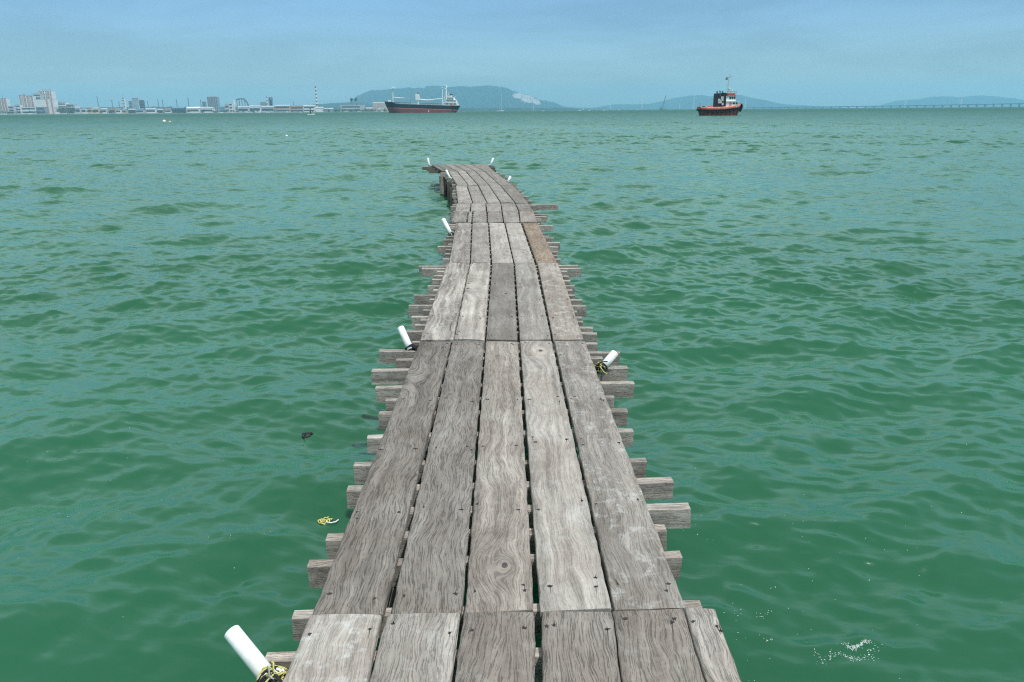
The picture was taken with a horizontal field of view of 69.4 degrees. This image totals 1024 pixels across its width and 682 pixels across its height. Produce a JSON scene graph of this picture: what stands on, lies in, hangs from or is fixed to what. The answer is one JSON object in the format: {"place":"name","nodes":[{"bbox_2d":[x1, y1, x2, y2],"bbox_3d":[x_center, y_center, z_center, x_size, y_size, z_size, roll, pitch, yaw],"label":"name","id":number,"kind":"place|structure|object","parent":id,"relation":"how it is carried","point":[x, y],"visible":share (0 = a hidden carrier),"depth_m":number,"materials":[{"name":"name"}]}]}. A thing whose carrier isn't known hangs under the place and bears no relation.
{"place":"outdoors","nodes":[
{"label":"outdoors","id":0,"kind":"place"},
{"bbox_2d":[0,111,388,114],"bbox_3d":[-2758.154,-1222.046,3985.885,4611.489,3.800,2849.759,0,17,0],"label":"shoreline","id":1,"kind":"structure","parent":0,"point":[217,112],"depth_m":2668.17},
{"bbox_2d":[0,96,10,113],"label":"tower block","id":2,"kind":"structure","parent":1,"relation":"on","point":[4,103],"depth_m":2855.71,"materials":[{"name":"white concrete"}]},
{"bbox_2d":[8,106,16,113],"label":"apartment block","id":3,"kind":"structure","parent":1,"relation":"on","point":[12,108],"depth_m":2764.38,"materials":[{"name":"white concrete"}]},
{"bbox_2d":[13,104,22,113],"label":"apartment block","id":4,"kind":"structure","parent":1,"relation":"on","point":[18,107],"depth_m":2781.61,"materials":[{"name":"white concrete"}]},
{"bbox_2d":[18,94,27,106],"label":"apartment block","id":5,"kind":"structure","parent":1,"relation":"on","point":[23,99],"depth_m":2849.08,"materials":[{"name":"white concrete"}]},
{"bbox_2d":[21,107,36,113],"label":"apartment block","id":6,"kind":"structure","parent":1,"relation":"on","point":[25,109],"depth_m":2736.12,"materials":[{"name":"white concrete"}]},
{"bbox_2d":[26,95,35,106],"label":"apartment block","id":7,"kind":"structure","parent":1,"relation":"on","point":[30,100],"depth_m":2855.01,"materials":[{"name":"white concrete"}]},
{"bbox_2d":[33,93,43,98],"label":"apartment block","id":8,"kind":"structure","parent":1,"relation":"on","point":[39,95],"depth_m":2874.63,"materials":[{"name":"white concrete"}]},
{"bbox_2d":[34,99,45,106],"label":"apartment block","id":9,"kind":"structure","parent":1,"relation":"on","point":[39,102],"depth_m":2814.45,"materials":[{"name":"concrete"}]},
{"bbox_2d":[36,107,48,113],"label":"apartment block","id":10,"kind":"structure","parent":1,"relation":"on","point":[41,109],"depth_m":2737.34,"materials":[{"name":"grey concrete"}]},
{"bbox_2d":[37,89,55,98],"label":"tower block","id":11,"kind":"structure","parent":1,"relation":"on","point":[50,94],"depth_m":2900.01,"materials":[{"name":"white concrete"}]},
{"bbox_2d":[45,99,59,113],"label":"apartment block","id":12,"kind":"structure","parent":1,"relation":"on","point":[51,104],"depth_m":2823.82,"materials":[{"name":"concrete"}]},
{"bbox_2d":[58,102,68,113],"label":"apartment block","id":13,"kind":"structure","parent":1,"relation":"on","point":[61,104],"depth_m":2950.09,"materials":[{"name":"white concrete"}]},
{"bbox_2d":[66,104,76,113],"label":"apartment block","id":14,"kind":"structure","parent":1,"relation":"on","point":[72,105],"depth_m":2953.27,"materials":[{"name":"grey concrete"}]},
{"bbox_2d":[75,107,81,113],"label":"waterfront house","id":15,"kind":"structure","parent":1,"relation":"on","point":[78,110],"depth_m":2718.30,"materials":[{"name":"white concrete"}]},
{"bbox_2d":[81,107,87,113],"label":"waterfront house","id":16,"kind":"structure","parent":1,"relation":"on","point":[84,109],"depth_m":2731.07,"materials":[{"name":"white concrete"}]},
{"bbox_2d":[91,107,100,113],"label":"waterfront house","id":17,"kind":"structure","parent":1,"relation":"on","point":[97,109],"depth_m":2719.19,"materials":[{"name":"grey concrete"}]},
{"bbox_2d":[100,108,108,113],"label":"waterfront house","id":18,"kind":"structure","parent":1,"relation":"on","point":[104,110],"depth_m":2731.05,"materials":[{"name":"white concrete"}]},
{"bbox_2d":[115,108,121,112],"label":"waterfront house","id":19,"kind":"structure","parent":1,"relation":"on","point":[118,110],"depth_m":2719.50,"materials":[{"name":"white concrete"}]},
{"bbox_2d":[122,94,126,108],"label":"slim tower","id":20,"kind":"structure","parent":1,"relation":"on","point":[124,103],"depth_m":2996.44,"materials":[{"name":"white concrete"}]},
{"bbox_2d":[128,101,133,108],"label":"apartment block","id":21,"kind":"structure","parent":1,"relation":"on","point":[130,104],"depth_m":3427.62,"materials":[{"name":"grey concrete"}]},
{"bbox_2d":[128,109,135,112],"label":"waterfront house","id":22,"kind":"structure","parent":1,"relation":"on","point":[131,110],"depth_m":2741.61,"materials":[{"name":"grey concrete"}]},
{"bbox_2d":[132,97,139,108],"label":"apartment block","id":23,"kind":"structure","parent":1,"relation":"on","point":[135,100],"depth_m":4375.07,"materials":[{"name":"grey concrete"}]},
{"bbox_2d":[135,108,145,112],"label":"waterfront house","id":24,"kind":"structure","parent":1,"relation":"on","point":[141,110],"depth_m":2718.79,"materials":[{"name":"grey concrete"}]},
{"bbox_2d":[139,99,145,110],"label":"apartment block","id":25,"kind":"structure","parent":1,"relation":"on","point":[141,103],"depth_m":3139.66,"materials":[{"name":"grey concrete"}]},
{"bbox_2d":[145,108,156,112],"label":"waterfront house","id":26,"kind":"structure","parent":1,"relation":"on","point":[151,110],"depth_m":2730.27,"materials":[{"name":"white concrete"}]},
{"bbox_2d":[164,108,171,112],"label":"waterfront house","id":27,"kind":"structure","parent":1,"relation":"on","point":[167,109],"depth_m":2720.27,"materials":[{"name":"grey concrete"}]},
{"bbox_2d":[172,107,185,112],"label":"waterfront house","id":28,"kind":"structure","parent":1,"relation":"on","point":[175,109],"depth_m":2730.49,"materials":[{"name":"grey concrete"}]},
{"bbox_2d":[0,106,386,113],"bbox_3d":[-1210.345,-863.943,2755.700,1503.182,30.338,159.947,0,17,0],"label":"shore trees","id":29,"kind":"object","parent":1,"relation":"on","point":[60,110],"visible":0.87,"depth_m":2725.99,"materials":[{"name":"green plant"}]},
{"bbox_2d":[186,107,200,112],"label":"warehouse","id":30,"kind":"structure","parent":1,"relation":"on","point":[194,109],"depth_m":2728.83,"materials":[{"name":"white concrete"}]},
{"bbox_2d":[200,107,214,112],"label":"warehouse","id":31,"kind":"structure","parent":1,"relation":"on","point":[208,109],"depth_m":2733.82,"materials":[{"name":"white concrete"}]},
{"bbox_2d":[207,96,220,111],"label":"apartment block","id":32,"kind":"structure","parent":1,"relation":"on","point":[213,101],"depth_m":3329.39,"materials":[{"name":"grey concrete"}]},
{"bbox_2d":[224,104,229,112],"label":"plant building","id":33,"kind":"structure","parent":1,"relation":"on","point":[227,107],"depth_m":2783.30,"materials":[{"name":"white concrete"}]},
{"bbox_2d":[229,103,233,112],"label":"plant building","id":34,"kind":"structure","parent":1,"relation":"on","point":[231,107],"depth_m":2793.47,"materials":[{"name":"white concrete"}]},
{"bbox_2d":[236,98,248,109],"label":"gantry","id":35,"kind":"object","parent":1,"relation":"on","point":[245,100],"visible":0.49,"depth_m":2808.27,"materials":[{"name":"grey metal"}]},
{"bbox_2d":[238,106,248,112],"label":"warehouse","id":36,"kind":"structure","parent":1,"relation":"on","point":[244,108],"depth_m":2736.60,"materials":[{"name":"white concrete"}]},
{"bbox_2d":[248,105,260,111],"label":"warehouse","id":37,"kind":"structure","parent":1,"relation":"on","point":[254,107],"depth_m":2741.39,"materials":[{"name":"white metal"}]},
{"bbox_2d":[261,106,274,111],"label":"warehouse","id":38,"kind":"structure","parent":1,"relation":"on","point":[267,108],"depth_m":2746.66,"materials":[{"name":"white concrete"}]},
{"bbox_2d":[268,97,272,105],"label":"refinery tower","id":39,"kind":"structure","parent":1,"relation":"on","point":[270,101],"depth_m":2849.19,"materials":[{"name":"grey metal"}]},
{"bbox_2d":[274,105,290,111],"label":"warehouse","id":40,"kind":"structure","parent":1,"relation":"on","point":[281,108],"depth_m":2745.82,"materials":[{"name":"white concrete"}]},
{"bbox_2d":[290,105,303,111],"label":"warehouse","id":41,"kind":"structure","parent":1,"relation":"on","point":[295,108],"depth_m":2751.51,"materials":[{"name":"grey concrete"}]},
{"bbox_2d":[303,105,315,111],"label":"warehouse","id":42,"kind":"structure","parent":1,"relation":"on","point":[306,108],"depth_m":2746.87,"materials":[{"name":"white concrete"}]},
{"bbox_2d":[315,86,317,106],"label":"chimney","id":43,"kind":"object","parent":1,"relation":"on","point":[316,97],"visible":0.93,"depth_m":2892.94,"materials":[{"name":"red paint"}]},
{"bbox_2d":[316,107,323,111],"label":"warehouse","id":44,"kind":"structure","parent":1,"relation":"on","point":[319,109],"depth_m":2738.46,"materials":[{"name":"metal"}]},
{"bbox_2d":[341,105,361,111],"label":"warehouse","id":45,"kind":"structure","parent":1,"relation":"on","point":[348,107],"depth_m":2764.18,"materials":[{"name":"grey concrete"}]},
{"bbox_2d":[373,102,387,110],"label":"industrial hall","id":46,"kind":"structure","parent":1,"relation":"on","point":[377,106],"depth_m":3716.22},
{"bbox_2d":[0,106,579,113],"bbox_3d":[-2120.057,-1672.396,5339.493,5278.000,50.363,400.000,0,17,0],"label":"land","id":47,"kind":"structure","parent":0,"point":[459,109],"depth_m":5245.92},
{"bbox_2d":[317,516,338,524],"bbox_3d":[-1.033,1.013,4.146,0.106,0.029,0.075,8,19,26],"label":"rope tangle","id":48,"kind":"object","parent":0,"point":[321,520],"visible":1,"depth_m":4.14,"materials":[{"name":"yellow fabric"}]},
{"bbox_2d":[314,102,372,106],"bbox_3d":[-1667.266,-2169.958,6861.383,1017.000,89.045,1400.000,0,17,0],"label":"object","id":49,"kind":"structure","parent":0,"point":[343,103],"depth_m":6636.38,"materials":[{"name":"grey metal"}]},
{"bbox_2d":[350,85,630,109],"bbox_3d":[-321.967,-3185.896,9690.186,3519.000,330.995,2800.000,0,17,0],"label":"hills","id":50,"kind":"structure","parent":0,"point":[486,96],"depth_m":8974.16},
{"bbox_2d":[0,107,1023,681],"bbox_3d":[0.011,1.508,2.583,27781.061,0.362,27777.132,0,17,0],"label":"sea","id":51,"kind":"structure","parent":0,"point":[808,323],"depth_m":6.95,"materials":[{"name":"green liquid"}]},
{"bbox_2d":[302,432,312,437],"bbox_3d":[-1.489,0.683,5.375,0.082,0.031,0.100,13,22,37],"label":"seaweed clump","id":52,"kind":"object","parent":51,"relation":"on","point":[306,434],"visible":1,"depth_m":5.36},
{"bbox_2d":[385,85,459,112],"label":"cargo ship","id":53,"kind":"object","parent":51,"relation":"on","point":[405,107],"visible":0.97,"depth_m":918.37,"materials":[{"name":"red paint"}]},
{"bbox_2d":[265,164,741,681],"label":"jetty","id":54,"kind":"object","parent":51,"relation":"in","point":[498,310],"visible":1,"depth_m":3.12,"materials":[{"name":"grey wood"}]},
{"bbox_2d":[224,625,287,681],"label":"white pipe","id":55,"kind":"object","parent":54,"relation":"attached to","point":[252,657],"visible":0.95,"depth_m":2.24,"materials":[{"name":"plastic"}]},
{"bbox_2d":[397,326,418,350],"bbox_3d":[-0.726,0.026,5.304,0.266,0.243,0.101,15,23,40],"label":"white pipe","id":56,"kind":"object","parent":54,"relation":"attached to","point":[408,344],"visible":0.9,"depth_m":5.30,"materials":[{"name":"plastic"}]},
{"bbox_2d":[441,218,454,235],"bbox_3d":[-0.857,-1.537,10.214,0.303,0.302,0.129,8,19,26],"label":"white pipe","id":57,"kind":"object","parent":54,"relation":"attached to","point":[447,227],"visible":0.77,"depth_m":10.21,"materials":[{"name":"plastic"}]},
{"bbox_2d":[591,350,617,373],"bbox_3d":[0.603,0.176,4.872,0.252,0.194,0.148,-7,18,-20],"label":"white pipe","id":58,"kind":"object","parent":54,"relation":"attached to","point":[608,360],"visible":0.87,"depth_m":4.88,"materials":[{"name":"plastic"}]},
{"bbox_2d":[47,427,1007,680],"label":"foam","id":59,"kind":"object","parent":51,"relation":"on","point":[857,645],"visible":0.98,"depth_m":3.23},
{"bbox_2d":[696,76,742,115],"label":"tugboat","id":60,"kind":"object","parent":51,"relation":"on","point":[727,103],"visible":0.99,"depth_m":248.03,"materials":[{"name":"orange paint"}]},
{"bbox_2d":[746,103,1023,108],"bbox_3d":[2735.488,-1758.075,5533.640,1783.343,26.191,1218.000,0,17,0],"label":"bridge","id":61,"kind":"structure","parent":51,"relation":"in","point":[959,105],"depth_m":5487.69,"materials":[{"name":"concrete"}]},
{"bbox_2d":[0,0,1023,107],"label":"sky","id":62,"kind":"structure","parent":0,"point":[564,53],"materials":[{"name":"blue"}]},
{"bbox_2d":[594,95,845,108],"bbox_3d":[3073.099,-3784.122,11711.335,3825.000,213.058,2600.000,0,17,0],"label":"hills","id":63,"kind":"structure","parent":0,"point":[685,102],"depth_m":10956.79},
{"bbox_2d":[866,95,1023,107],"bbox_3d":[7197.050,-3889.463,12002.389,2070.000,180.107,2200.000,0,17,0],"label":"hills","id":64,"kind":"structure","parent":0,"point":[948,101],"depth_m":11473.07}
]}

